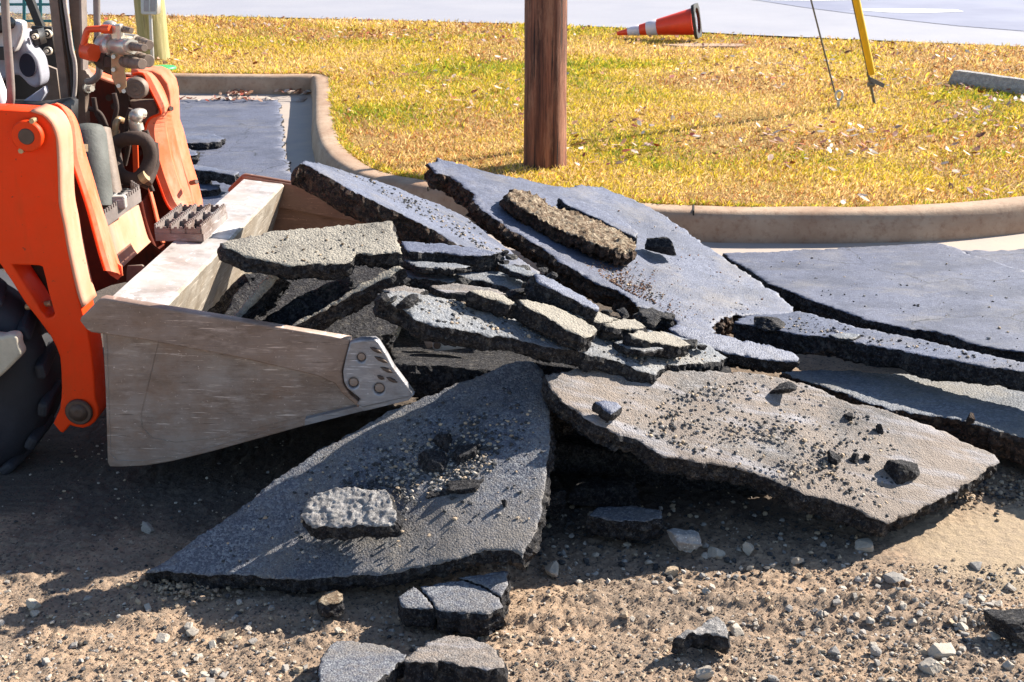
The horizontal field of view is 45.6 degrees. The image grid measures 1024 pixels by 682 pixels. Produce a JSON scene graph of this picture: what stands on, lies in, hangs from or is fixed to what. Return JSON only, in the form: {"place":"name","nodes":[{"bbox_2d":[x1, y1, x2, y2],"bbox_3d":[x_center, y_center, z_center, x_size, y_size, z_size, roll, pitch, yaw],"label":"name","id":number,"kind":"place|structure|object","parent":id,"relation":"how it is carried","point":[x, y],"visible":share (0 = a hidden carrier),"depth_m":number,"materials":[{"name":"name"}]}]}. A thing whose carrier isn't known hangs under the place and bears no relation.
{"place":"outdoors","nodes":[
{"label":"outdoors","id":0,"kind":"place"},
{"bbox_2d":[179,99,291,191],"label":"parking lot","id":1,"kind":"structure","parent":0,"point":[251,132],"depth_m":9.07,"materials":[{"name":"asphalt"}]},
{"bbox_2d":[189,149,199,163],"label":"asphalt piece","id":2,"kind":"object","parent":1,"relation":"on","point":[194,155],"visible":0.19,"depth_m":8.01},
{"bbox_2d":[184,132,225,149],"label":"asphalt piece","id":3,"kind":"object","parent":1,"relation":"on","point":[198,141],"visible":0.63,"depth_m":8.53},
{"bbox_2d":[202,191,228,205],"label":"asphalt piece","id":4,"kind":"object","parent":1,"relation":"on","point":[212,200],"visible":0.04,"depth_m":7.07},
{"bbox_2d":[199,183,220,196],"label":"asphalt piece","id":5,"kind":"object","parent":4,"relation":"on","point":[208,190],"visible":0.3,"depth_m":7.13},
{"bbox_2d":[198,180,211,184],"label":"asphalt piece","id":6,"kind":"object","parent":5,"relation":"on","point":[204,182],"visible":0.09,"depth_m":7.25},
{"bbox_2d":[193,165,239,184],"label":"asphalt piece","id":7,"kind":"object","parent":6,"relation":"on","point":[206,173],"visible":0.7,"depth_m":7.20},
{"bbox_2d":[0,269,1023,681],"bbox_3d":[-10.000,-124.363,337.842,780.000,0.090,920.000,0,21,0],"label":"dirt ground","id":8,"kind":"structure","parent":0,"point":[962,533],"depth_m":3.39,"materials":[{"name":"soil"}]},
{"bbox_2d":[26,598,40,608],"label":"stone","id":9,"kind":"object","parent":8,"relation":"on","point":[33,603],"visible":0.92,"depth_m":3.26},
{"bbox_2d":[155,632,169,642],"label":"stone","id":10,"kind":"object","parent":8,"relation":"on","point":[162,637],"visible":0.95,"depth_m":3.13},
{"bbox_2d":[130,566,244,609],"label":"soil clods","id":11,"kind":"object","parent":8,"relation":"on","point":[180,588],"visible":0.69,"depth_m":3.33,"materials":[{"name":"brown soil"}]},
{"bbox_2d":[220,629,234,642],"bbox_3d":[-0.734,0.757,3.139,0.042,0.021,0.040,4,43,23],"label":"stone","id":12,"kind":"object","parent":8,"relation":"on","point":[227,636],"visible":1,"depth_m":3.13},
{"bbox_2d":[0,0,464,474],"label":"skid steer loader","id":13,"kind":"object","parent":8,"relation":"on","point":[99,186],"visible":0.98,"depth_m":3.85,"materials":[{"name":"orange paint"}]},
{"bbox_2d":[0,0,74,50],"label":"side window","id":14,"kind":"structure","parent":13,"relation":"in","point":[23,4],"depth_m":4.84,"materials":[{"name":"clear glass"}]},
{"bbox_2d":[207,273,257,313],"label":"asphalt slab","id":15,"kind":"object","parent":13,"relation":"on","point":[221,306],"depth_m":4.01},
{"bbox_2d":[224,265,397,349],"bbox_3d":[-0.646,-0.088,3.953,0.639,0.225,0.446,-6,21,-15],"label":"asphalt slab","id":16,"kind":"object","parent":13,"relation":"in","point":[364,321],"depth_m":3.91,"materials":[{"name":"asphalt"}]},
{"bbox_2d":[233,275,291,319],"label":"asphalt slab","id":17,"kind":"object","parent":16,"relation":"on","point":[267,294],"depth_m":3.74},
{"bbox_2d":[265,277,355,325],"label":"asphalt slab","id":18,"kind":"object","parent":16,"relation":"on","point":[296,309],"depth_m":3.81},
{"bbox_2d":[292,266,410,330],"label":"asphalt slab","id":19,"kind":"object","parent":16,"relation":"on","point":[358,297],"depth_m":3.73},
{"bbox_2d":[217,221,403,280],"bbox_3d":[-0.596,-0.264,3.735,0.577,0.138,0.212,-10,23,-25],"label":"asphalt slab","id":20,"kind":"object","parent":19,"relation":"on","point":[247,254],"depth_m":3.69,"materials":[{"name":"asphalt"}]},
{"bbox_2d":[261,226,390,262],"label":"crumbs","id":21,"kind":"object","parent":20,"relation":"on","point":[303,249],"visible":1,"depth_m":3.71,"materials":[{"name":"asphalt"}]},
{"bbox_2d":[317,590,344,617],"bbox_3d":[-0.476,0.694,3.195,0.074,0.057,0.065,-8,22,-21],"label":"asphalt chunk","id":22,"kind":"object","parent":8,"relation":"on","point":[330,604],"visible":1,"depth_m":3.17,"materials":[{"name":"asphalt"}]},
{"bbox_2d":[145,361,556,593],"bbox_3d":[-0.440,0.393,3.510,1.141,0.455,0.734,0,21,0],"label":"asphalt slab","id":23,"kind":"object","parent":8,"relation":"on","point":[513,540],"depth_m":3.38,"materials":[{"name":"asphalt"}]},
{"bbox_2d":[300,486,403,540],"bbox_3d":[-0.426,0.474,3.326,0.290,0.120,0.158,3,21,8],"label":"concrete lump","id":24,"kind":"object","parent":23,"relation":"on","point":[346,513],"visible":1,"depth_m":3.29,"materials":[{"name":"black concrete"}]},
{"bbox_2d":[205,374,543,562],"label":"crumbs","id":25,"kind":"object","parent":23,"relation":"on","point":[413,477],"visible":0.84,"depth_m":3.46,"materials":[{"name":"asphalt"}]},
{"bbox_2d":[418,449,447,474],"bbox_3d":[-0.227,0.348,3.470,0.089,0.061,0.070,0,21,0],"label":"asphalt chunk","id":26,"kind":"object","parent":23,"relation":"on","point":[431,460],"visible":1,"depth_m":3.46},
{"bbox_2d":[425,488,449,498],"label":"asphalt chunk","id":27,"kind":"object","parent":23,"relation":"on","point":[433,494],"visible":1,"depth_m":3.38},
{"bbox_2d":[433,434,452,452],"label":"asphalt chunk","id":28,"kind":"object","parent":23,"relation":"on","point":[442,441],"visible":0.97,"depth_m":3.51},
{"bbox_2d":[451,443,476,465],"bbox_3d":[-0.139,0.326,3.490,0.072,0.051,0.067,-11,23,-27],"label":"asphalt chunk","id":29,"kind":"object","parent":23,"relation":"on","point":[462,454],"visible":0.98,"depth_m":3.47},
{"bbox_2d":[446,478,483,493],"bbox_3d":[-0.132,0.410,3.393,0.112,0.039,0.052,0,21,0],"label":"asphalt chunk","id":30,"kind":"object","parent":23,"relation":"on","point":[463,486],"visible":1,"depth_m":3.38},
{"bbox_2d":[317,641,406,681],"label":"asphalt piece","id":31,"kind":"object","parent":8,"relation":"on","point":[346,661],"visible":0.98,"depth_m":2.90,"materials":[{"name":"asphalt"}]},
{"bbox_2d":[397,587,435,629],"bbox_3d":[-0.253,0.700,3.154,0.076,0.078,0.117,-10,23,-25],"label":"asphalt piece","id":32,"kind":"object","parent":8,"relation":"on","point":[415,607],"visible":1,"depth_m":3.13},
{"bbox_2d":[403,635,508,681],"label":"asphalt piece","id":33,"kind":"object","parent":8,"relation":"on","point":[451,658],"visible":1,"depth_m":2.88,"materials":[{"name":"asphalt"}]},
{"bbox_2d":[421,580,503,636],"bbox_3d":[-0.128,0.699,3.158,0.169,0.092,0.199,-9,22,-23],"label":"asphalt piece","id":34,"kind":"object","parent":8,"relation":"on","point":[463,607],"visible":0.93,"depth_m":3.11,"materials":[{"name":"asphalt"}]},
{"bbox_2d":[458,571,510,626],"bbox_3d":[-0.049,0.667,3.227,0.153,0.109,0.109,16,26,37],"label":"asphalt piece","id":35,"kind":"object","parent":8,"relation":"on","point":[497,584],"visible":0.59,"depth_m":3.19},
{"bbox_2d":[545,561,558,576],"bbox_3d":[0.112,0.648,3.420,0.039,0.049,0.048,1,21,2],"label":"stone","id":36,"kind":"object","parent":8,"relation":"on","point":[552,569],"visible":1,"depth_m":3.41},
{"bbox_2d":[546,489,565,518],"bbox_3d":[0.114,0.492,3.705,0.100,0.092,0.093,0,21,0],"label":"asphalt chunk","id":37,"kind":"object","parent":8,"relation":"on","point":[555,508],"visible":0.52,"depth_m":3.68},
{"bbox_2d":[552,411,577,438],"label":"asphalt slab","id":38,"kind":"structure","parent":8,"relation":"on","point":[561,428],"depth_m":3.83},
{"bbox_2d":[179,88,1023,273],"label":"gutter","id":39,"kind":"object","parent":8,"relation":"on","point":[296,110],"depth_m":8.25,"materials":[{"name":"concrete"}]},
{"bbox_2d":[125,72,1023,243],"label":"curb","id":40,"kind":"structure","parent":39,"relation":"on","point":[887,224],"depth_m":6.36,"materials":[{"name":"concrete"}]},
{"bbox_2d":[722,243,1023,361],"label":"asphalt slab","id":41,"kind":"structure","parent":39,"relation":"on","point":[964,324],"depth_m":5.30,"materials":[{"name":"asphalt"}]},
{"bbox_2d":[771,248,1017,346],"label":"crumbs","id":42,"kind":"object","parent":41,"relation":"on","point":[999,327],"visible":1,"depth_m":5.20,"materials":[{"name":"asphalt"}]},
{"bbox_2d":[424,158,793,335],"bbox_3d":[0.415,-0.414,5.222,1.051,0.607,1.526,-15,25,-35],"label":"asphalt slab","id":43,"kind":"object","parent":8,"relation":"on","point":[478,194],"depth_m":5.04,"materials":[{"name":"asphalt"}]},
{"bbox_2d":[499,189,636,266],"bbox_3d":[0.226,-0.468,5.032,0.606,0.245,0.273,9,22,22],"label":"rubble lump","id":44,"kind":"object","parent":43,"relation":"on","point":[589,237],"visible":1,"depth_m":4.99,"materials":[{"name":"asphalt"}]},
{"bbox_2d":[556,196,637,243],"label":"asphalt slab","id":45,"kind":"object","parent":43,"relation":"on","point":[569,203],"depth_m":5.21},
{"bbox_2d":[645,237,675,255],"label":"asphalt chunk","id":46,"kind":"object","parent":43,"relation":"on","point":[663,245],"visible":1,"depth_m":5.12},
{"bbox_2d":[579,210,762,320],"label":"crumbs","id":47,"kind":"object","parent":43,"relation":"on","point":[612,280],"visible":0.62,"depth_m":4.81,"materials":[{"name":"asphalt"}]},
{"bbox_2d":[586,505,664,543],"bbox_3d":[0.334,0.541,3.571,0.236,0.091,0.122,0,21,0],"label":"asphalt piece","id":48,"kind":"object","parent":8,"relation":"on","point":[633,524],"visible":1,"depth_m":3.54,"materials":[{"name":"asphalt"}]},
{"bbox_2d":[552,432,751,490],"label":"asphalt slab","id":49,"kind":"structure","parent":8,"relation":"on","point":[579,454],"depth_m":3.89,"materials":[{"name":"asphalt"}]},
{"bbox_2d":[664,564,678,576],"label":"stone","id":50,"kind":"object","parent":8,"relation":"on","point":[672,570],"visible":1,"depth_m":3.41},
{"bbox_2d":[667,528,702,552],"bbox_3d":[0.498,0.575,3.517,0.098,0.066,0.077,0,21,0],"label":"asphalt chunk","id":51,"kind":"object","parent":8,"relation":"on","point":[689,541],"visible":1,"depth_m":3.49,"materials":[{"name":"asphalt"}]},
{"bbox_2d":[671,616,730,654],"bbox_3d":[0.472,0.744,3.071,0.151,0.080,0.092,0,21,0],"label":"asphalt chunk","id":52,"kind":"object","parent":8,"relation":"on","point":[712,633],"visible":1,"depth_m":3.04,"materials":[{"name":"asphalt"}]},
{"bbox_2d":[537,500,871,583],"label":"gravel","id":53,"kind":"structure","parent":8,"relation":"on","point":[627,545],"depth_m":3.52,"materials":[{"name":"gravel"}]},
{"bbox_2d":[695,665,713,679],"bbox_3d":[0.470,0.807,2.978,0.044,0.034,0.038,0,21,1],"label":"stone","id":54,"kind":"object","parent":8,"relation":"on","point":[705,672],"visible":1,"depth_m":2.97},
{"bbox_2d":[707,546,725,557],"bbox_3d":[0.588,0.616,3.520,0.049,0.047,0.052,6,22,-47],"label":"stone","id":55,"kind":"object","parent":8,"relation":"on","point":[713,552],"visible":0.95,"depth_m":3.50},
{"bbox_2d":[730,623,744,636],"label":"stone","id":56,"kind":"object","parent":8,"relation":"on","point":[736,630],"visible":1,"depth_m":3.15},
{"bbox_2d":[540,368,999,536],"bbox_3d":[0.802,0.286,3.692,1.440,0.429,0.580,0,21,0],"label":"asphalt slab","id":57,"kind":"object","parent":8,"relation":"on","point":[951,468],"depth_m":3.62,"materials":[{"name":"asphalt"}]},
{"bbox_2d":[592,400,621,422],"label":"asphalt piece","id":58,"kind":"object","parent":57,"relation":"on","point":[606,411],"visible":1,"depth_m":3.47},
{"bbox_2d":[618,373,909,516],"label":"crumbs","id":59,"kind":"object","parent":57,"relation":"on","point":[774,427],"visible":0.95,"depth_m":3.62,"materials":[{"name":"asphalt"}]},
{"bbox_2d":[769,381,797,393],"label":"asphalt chunk","id":60,"kind":"object","parent":57,"relation":"on","point":[785,387],"visible":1,"depth_m":3.81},
{"bbox_2d":[827,449,840,465],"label":"asphalt chunk","id":61,"kind":"object","parent":57,"relation":"on","point":[834,458],"visible":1,"depth_m":3.61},
{"bbox_2d":[884,459,919,484],"bbox_3d":[1.166,0.385,3.646,0.107,0.071,0.082,-12,24,-29],"label":"asphalt chunk","id":62,"kind":"object","parent":57,"relation":"on","point":[898,472],"visible":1,"depth_m":3.61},
{"bbox_2d":[854,538,873,552],"bbox_3d":[1.018,0.593,3.530,0.053,0.034,0.048,3,21,7],"label":"stone","id":63,"kind":"object","parent":8,"relation":"on","point":[865,545],"visible":1,"depth_m":3.52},
{"bbox_2d":[883,571,905,583],"bbox_3d":[1.059,0.655,3.373,0.045,0.025,0.047,-15,7,-29],"label":"stone","id":64,"kind":"object","parent":8,"relation":"on","point":[892,577],"visible":1,"depth_m":3.36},
{"bbox_2d":[779,369,1023,465],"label":"asphalt slab","id":65,"kind":"object","parent":8,"relation":"on","point":[996,428],"depth_m":4.21,"materials":[{"name":"asphalt"}]},
{"bbox_2d":[732,311,1023,391],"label":"asphalt slab","id":66,"kind":"object","parent":65,"relation":"on","point":[937,365],"depth_m":4.41,"materials":[{"name":"asphalt"}]},
{"bbox_2d":[754,316,785,331],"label":"asphalt chunk","id":67,"kind":"object","parent":66,"relation":"on","point":[767,323],"visible":1,"depth_m":4.62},
{"bbox_2d":[829,333,860,342],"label":"asphalt piece","id":68,"kind":"object","parent":66,"relation":"on","point":[844,337],"visible":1,"depth_m":4.46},
{"bbox_2d":[750,315,1018,366],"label":"crumbs","id":69,"kind":"object","parent":66,"relation":"on","point":[916,346],"visible":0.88,"depth_m":4.54,"materials":[{"name":"asphalt"}]},
{"bbox_2d":[917,657,942,675],"bbox_3d":[1.026,0.803,2.997,0.046,0.048,0.051,-1,13,-45],"label":"stone","id":70,"kind":"object","parent":8,"relation":"on","point":[930,666],"visible":0.98,"depth_m":2.98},
{"bbox_2d":[927,642,956,659],"bbox_3d":[1.077,0.775,3.049,0.072,0.038,0.039,-6,21,-16],"label":"stone","id":71,"kind":"object","parent":8,"relation":"on","point":[939,651],"visible":0.99,"depth_m":3.04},
{"bbox_2d":[951,471,1023,520],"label":"soil clods","id":72,"kind":"object","parent":8,"relation":"on","point":[992,489],"visible":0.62,"depth_m":3.86,"materials":[{"name":"brown soil"}]},
{"bbox_2d":[983,608,1023,643],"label":"asphalt chunk","id":73,"kind":"object","parent":8,"relation":"on","point":[1008,624],"visible":1,"depth_m":3.10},
{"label":"asphalt slab","id":74,"kind":"object","parent":8,"relation":"on","visible":0},
{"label":"asphalt slab","id":75,"kind":"object","parent":74,"relation":"on","visible":0},
{"bbox_2d":[398,328,423,342],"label":"asphalt slab","id":76,"kind":"structure","parent":75,"relation":"on","point":[403,334],"depth_m":4.41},
{"bbox_2d":[454,348,730,374],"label":"asphalt slab","id":77,"kind":"object","parent":75,"relation":"on","point":[549,368],"depth_m":3.98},
{"bbox_2d":[387,338,534,397],"bbox_3d":[-0.180,0.088,4.025,0.520,0.181,0.472,0,21,0],"label":"asphalt slab","id":78,"kind":"object","parent":77,"relation":"on","point":[423,369],"depth_m":3.85,"materials":[{"name":"asphalt"}]},
{"bbox_2d":[373,291,726,383],"bbox_3d":[0.167,0.000,3.696,1.179,0.413,0.300,-8,22,-21],"label":"asphalt slab","id":79,"kind":"object","parent":77,"relation":"on","point":[414,321],"depth_m":3.57,"materials":[{"name":"asphalt"}]},
{"bbox_2d":[382,285,428,294],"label":"asphalt piece","id":80,"kind":"object","parent":79,"relation":"on","point":[411,289],"visible":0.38,"depth_m":3.63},
{"bbox_2d":[396,298,414,308],"bbox_3d":[-0.305,-0.105,3.419,0.062,0.036,0.036,11,23,27],"label":"asphalt shard","id":81,"kind":"object","parent":79,"relation":"on","point":[408,303],"visible":1,"depth_m":3.41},
{"bbox_2d":[429,283,507,300],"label":"asphalt piece","id":82,"kind":"object","parent":79,"relation":"on","point":[447,291],"visible":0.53,"depth_m":3.83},
{"bbox_2d":[465,290,515,319],"bbox_3d":[-0.059,-0.110,3.603,0.169,0.101,0.070,0,21,0],"label":"asphalt piece","id":83,"kind":"object","parent":79,"relation":"on","point":[496,304],"visible":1,"depth_m":3.58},
{"bbox_2d":[513,299,596,351],"bbox_3d":[0.124,-0.045,3.623,0.253,0.166,0.123,5,21,13],"label":"asphalt piece","id":84,"kind":"object","parent":79,"relation":"on","point":[559,326],"visible":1,"depth_m":3.58,"materials":[{"name":"asphalt"}]},
{"bbox_2d":[398,294,715,366],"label":"crumbs","id":85,"kind":"object","parent":79,"relation":"on","point":[491,326],"visible":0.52,"depth_m":3.57,"materials":[{"name":"asphalt"}]},
{"bbox_2d":[567,311,617,331],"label":"asphalt piece","id":86,"kind":"object","parent":79,"relation":"on","point":[600,320],"visible":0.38,"depth_m":3.71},
{"bbox_2d":[524,274,598,324],"bbox_3d":[0.150,-0.118,3.709,0.237,0.162,0.082,6,21,15],"label":"asphalt piece","id":87,"kind":"object","parent":86,"relation":"on","point":[539,288],"visible":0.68,"depth_m":3.68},
{"bbox_2d":[597,318,647,339],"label":"asphalt piece","id":88,"kind":"object","parent":79,"relation":"on","point":[619,329],"visible":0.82,"depth_m":3.74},
{"bbox_2d":[612,339,663,356],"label":"asphalt piece","id":89,"kind":"object","parent":79,"relation":"on","point":[619,345],"visible":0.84,"depth_m":3.70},
{"bbox_2d":[646,313,660,327],"bbox_3d":[0.459,-0.068,3.954,0.032,0.031,0.077,15,25,34],"label":"asphalt shard","id":90,"kind":"object","parent":79,"relation":"on","point":[653,320],"visible":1,"depth_m":3.94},
{"bbox_2d":[622,330,690,358],"bbox_3d":[0.440,0.011,3.773,0.237,0.113,0.094,-10,23,-24],"label":"asphalt piece","id":91,"kind":"object","parent":79,"relation":"on","point":[672,346],"visible":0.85,"depth_m":3.75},
{"bbox_2d":[666,325,799,372],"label":"asphalt slab","id":92,"kind":"object","parent":77,"relation":"on","point":[751,356],"depth_m":4.07,"materials":[{"name":"asphalt"}]},
{"bbox_2d":[631,307,674,331],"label":"asphalt piece","id":93,"kind":"object","parent":92,"relation":"on","point":[664,324],"visible":0.48,"depth_m":4.09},
{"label":"asphalt slab","id":94,"kind":"object","parent":77,"relation":"on","visible":0},
{"bbox_2d":[290,160,539,274],"bbox_3d":[-0.352,-0.449,4.591,0.913,0.496,0.666,0,21,0],"label":"asphalt slab","id":95,"kind":"object","parent":94,"relation":"on","point":[362,199],"depth_m":4.40,"materials":[{"name":"asphalt"}]},
{"bbox_2d":[337,170,510,253],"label":"crumbs","id":96,"kind":"object","parent":95,"relation":"on","point":[415,201],"visible":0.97,"depth_m":4.61,"materials":[{"name":"asphalt"}]},
{"bbox_2d":[404,268,526,302],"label":"asphalt slab","id":97,"kind":"object","parent":94,"relation":"on","point":[502,282],"depth_m":4.16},
{"bbox_2d":[403,260,471,275],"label":"asphalt piece","id":98,"kind":"object","parent":97,"relation":"on","point":[431,268],"visible":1,"depth_m":4.13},
{"bbox_2d":[400,241,498,272],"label":"asphalt slab","id":99,"kind":"object","parent":97,"relation":"on","point":[479,260],"depth_m":4.21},
{"bbox_2d":[498,264,548,281],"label":"asphalt piece","id":100,"kind":"object","parent":97,"relation":"on","point":[521,273],"visible":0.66,"depth_m":4.16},
{"bbox_2d":[0,0,1023,45],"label":"street","id":101,"kind":"structure","parent":0,"point":[752,17],"depth_m":16.01,"materials":[{"name":"asphalt"}]},
{"bbox_2d":[760,0,1023,30],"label":"street lane","id":102,"kind":"structure","parent":101,"relation":"attached to","point":[1002,14],"depth_m":16.47,"materials":[{"name":"asphalt"}]},
{"bbox_2d":[852,8,961,12],"bbox_3d":[5.277,-4.418,16.297,1.453,0.001,0.604,0,21,0],"label":"lane marking","id":103,"kind":"object","parent":102,"relation":"on","point":[914,10],"visible":1,"depth_m":16.30,"materials":[{"name":"white paint"}]},
{"bbox_2d":[0,439,1023,681],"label":"gravel","id":104,"kind":"structure","parent":0,"point":[701,608],"depth_m":3.12,"materials":[{"name":"gravel"}]},
{"bbox_2d":[0,11,1023,206],"bbox_3d":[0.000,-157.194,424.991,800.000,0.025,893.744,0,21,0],"label":"lawn","id":105,"kind":"structure","parent":0,"point":[370,140],"depth_m":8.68,"materials":[{"name":"plant"}]},
{"bbox_2d":[134,0,169,61],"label":"utility pole","id":106,"kind":"object","parent":105,"relation":"on","point":[160,41],"visible":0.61,"depth_m":11.71,"materials":[{"name":"yellow paint"}]},
{"bbox_2d":[141,0,160,57],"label":"meter box","id":107,"kind":"object","parent":106,"relation":"attached to","point":[149,8],"visible":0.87,"depth_m":11.48,"materials":[{"name":"metal"}]},
{"bbox_2d":[10,13,1023,144],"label":"leaf litter","id":108,"kind":"object","parent":105,"relation":"on","point":[894,133],"visible":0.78,"depth_m":10.66,"materials":[{"name":"brown plant"}]},
{"bbox_2d":[524,0,566,170],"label":"utility pole","id":109,"kind":"object","parent":105,"relation":"on","point":[545,83],"visible":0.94,"depth_m":7.16,"materials":[{"name":"brown wood"}]},
{"bbox_2d":[617,3,701,38],"bbox_3d":[1.611,-3.522,13.373,0.930,0.362,0.360,6,21,16],"label":"traffic cone","id":110,"kind":"object","parent":105,"relation":"on","point":[683,22],"visible":1,"depth_m":13.28,"materials":[{"name":"orange plastic"}]},
{"bbox_2d":[662,43,745,48],"bbox_3d":[2.024,-3.098,12.852,0.889,0.050,0.262,0,21,0],"label":"utility cover","id":111,"kind":"object","parent":105,"relation":"on","point":[715,45],"visible":0.5,"depth_m":12.78,"materials":[{"name":"concrete"}]},
{"bbox_2d":[810,0,843,107],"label":"guy wire","id":112,"kind":"object","parent":105,"relation":"attached to","point":[837,99],"visible":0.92,"depth_m":9.09,"materials":[{"name":"grey metal"}]},
{"bbox_2d":[852,0,884,103],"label":"guy wire","id":113,"kind":"object","parent":105,"relation":"attached to","point":[863,37],"visible":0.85,"depth_m":9.13,"materials":[{"name":"yellow metal"}]},
{"bbox_2d":[948,70,1023,94],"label":"wheel stop","id":114,"kind":"object","parent":105,"relation":"on","point":[994,81],"visible":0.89,"depth_m":10.13,"materials":[{"name":"grey concrete"}]},
{"bbox_2d":[962,249,1023,269],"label":"parking lot","id":115,"kind":"structure","parent":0,"point":[1013,258],"depth_m":6.04,"materials":[{"name":"asphalt"}]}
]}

